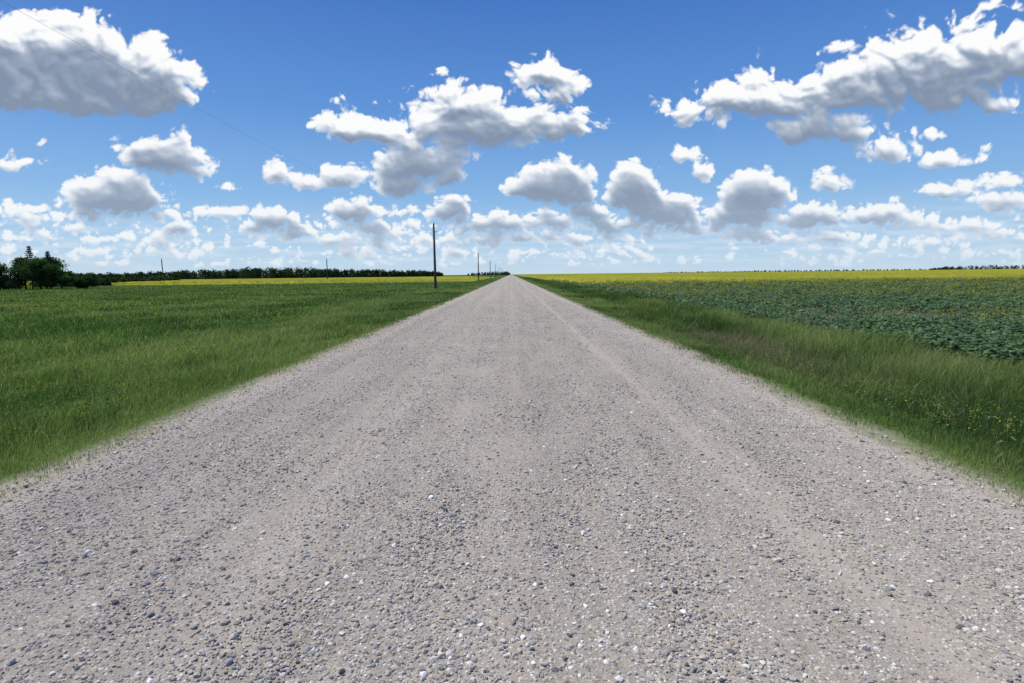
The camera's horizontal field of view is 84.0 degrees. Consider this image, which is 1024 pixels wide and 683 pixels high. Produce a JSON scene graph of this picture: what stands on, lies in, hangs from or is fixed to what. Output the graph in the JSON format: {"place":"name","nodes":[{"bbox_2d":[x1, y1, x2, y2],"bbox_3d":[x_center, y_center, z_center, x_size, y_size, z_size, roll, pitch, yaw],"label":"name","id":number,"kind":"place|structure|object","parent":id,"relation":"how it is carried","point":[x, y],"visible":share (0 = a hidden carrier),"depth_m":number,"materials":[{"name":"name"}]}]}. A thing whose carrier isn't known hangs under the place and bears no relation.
{"place":"outdoors","nodes":[
{"label":"outdoors","id":0,"kind":"place"},
{"bbox_2d":[7,276,493,286],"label":"canola field","id":1,"kind":"structure","parent":0,"point":[323,280],"depth_m":169.17,"materials":[{"name":"yellow plant"}]},
{"bbox_2d":[0,274,1023,682],"bbox_3d":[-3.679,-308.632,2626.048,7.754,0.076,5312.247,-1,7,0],"label":"gravel road","id":2,"kind":"structure","parent":0,"point":[954,656],"depth_m":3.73,"materials":[{"name":"grey gravel"}]},
{"bbox_2d":[0,0,1023,267],"bbox_3d":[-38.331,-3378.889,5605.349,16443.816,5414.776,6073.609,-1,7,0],"label":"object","id":3,"kind":"structure","parent":0,"point":[44,64],"depth_m":7598.48,"materials":[{"name":"white"}]},
{"bbox_2d":[0,274,1023,511],"bbox_3d":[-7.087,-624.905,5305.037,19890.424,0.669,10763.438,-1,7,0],"label":"ground","id":4,"kind":"structure","parent":0,"point":[911,457],"depth_m":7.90,"materials":[{"name":"green plant"}]},
{"bbox_2d":[0,262,13,289],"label":"deciduous tree","id":5,"kind":"object","parent":4,"relation":"on","point":[2,275],"visible":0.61,"depth_m":116.15,"materials":[{"name":"green plant"}]},
{"bbox_2d":[2,256,43,289],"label":"deciduous tree","id":6,"kind":"object","parent":4,"relation":"on","point":[17,282],"visible":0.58,"depth_m":116.60,"materials":[{"name":"green plant"}]},
{"bbox_2d":[24,246,37,287],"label":"spruce tree","id":7,"kind":"object","parent":4,"relation":"on","point":[28,250],"visible":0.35,"depth_m":119.81,"materials":[{"name":"green plant"}]},
{"bbox_2d":[15,256,53,289],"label":"deciduous tree","id":8,"kind":"object","parent":4,"relation":"on","point":[35,265],"visible":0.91,"depth_m":115.68,"materials":[{"name":"green plant"}]},
{"bbox_2d":[31,256,69,288],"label":"deciduous tree","id":9,"kind":"object","parent":4,"relation":"on","point":[57,262],"visible":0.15,"depth_m":126.65,"materials":[{"name":"green plant"}]},
{"bbox_2d":[44,251,58,288],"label":"spruce tree","id":10,"kind":"object","parent":4,"relation":"on","point":[48,255],"visible":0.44,"depth_m":122.66,"materials":[{"name":"green plant"}]},
{"bbox_2d":[40,263,80,288],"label":"deciduous tree","id":11,"kind":"object","parent":4,"relation":"on","point":[60,277],"visible":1,"depth_m":116.86,"materials":[{"name":"green plant"}]},
{"bbox_2d":[71,272,100,288],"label":"deciduous tree","id":12,"kind":"object","parent":4,"relation":"on","point":[87,279],"visible":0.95,"depth_m":120.45,"materials":[{"name":"green plant"}]},
{"bbox_2d":[48,275,179,286],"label":"distant treeline","id":13,"kind":"object","parent":4,"relation":"on","point":[107,281],"visible":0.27,"depth_m":187.13,"materials":[{"name":"green plant"}]},
{"bbox_2d":[97,266,443,279],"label":"distant treeline","id":14,"kind":"object","parent":4,"relation":"on","point":[250,273],"visible":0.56,"depth_m":430.86,"materials":[{"name":"green plant"}]},
{"bbox_2d":[432,222,436,288],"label":"utility pole","id":15,"kind":"object","parent":4,"relation":"on","point":[434,264],"visible":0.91,"depth_m":79.06,"materials":[{"name":"brown wood"}]},
{"bbox_2d":[0,0,415,216],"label":"power line","id":16,"kind":"object","parent":15,"relation":"attached to","point":[140,77],"visible":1,"depth_m":15.83,"materials":[{"name":"metal"}]},
{"bbox_2d":[467,271,509,274],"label":"distant treeline","id":17,"kind":"object","parent":4,"relation":"on","point":[500,273],"visible":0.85,"depth_m":1454.60,"materials":[{"name":"green plant"}]},
{"bbox_2d":[0,291,1023,456],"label":"roadside weeds","id":18,"kind":"object","parent":4,"relation":"on","point":[150,383],"visible":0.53,"depth_m":10.37,"materials":[{"name":"green plant"}]},
{"bbox_2d":[549,276,1023,368],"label":"crop plants","id":19,"kind":"object","parent":4,"relation":"on","point":[996,336],"visible":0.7,"depth_m":27.66,"materials":[{"name":"green plant"}]},
{"bbox_2d":[558,274,1023,323],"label":"crop flowers","id":20,"kind":"object","parent":19,"relation":"on","point":[750,280],"visible":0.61,"depth_m":55.79,"materials":[{"name":"yellow plant"}]},
{"bbox_2d":[663,265,1023,272],"bbox_3d":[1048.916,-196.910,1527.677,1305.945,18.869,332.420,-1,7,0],"label":"distant treeline","id":21,"kind":"object","parent":4,"relation":"on","point":[976,267],"visible":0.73,"depth_m":1492.20,"materials":[{"name":"green plant"}]},
{"bbox_2d":[513,269,1023,286],"bbox_3d":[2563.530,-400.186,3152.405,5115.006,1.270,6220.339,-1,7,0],"label":"canola field","id":22,"kind":"structure","parent":0,"point":[739,276],"depth_m":138.01,"materials":[{"name":"yellow plant"}]},
{"bbox_2d":[518,277,1023,517],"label":"ditch grass","id":23,"kind":"structure","parent":0,"point":[764,333],"depth_m":10.55,"materials":[{"name":"green plant"}]}
]}

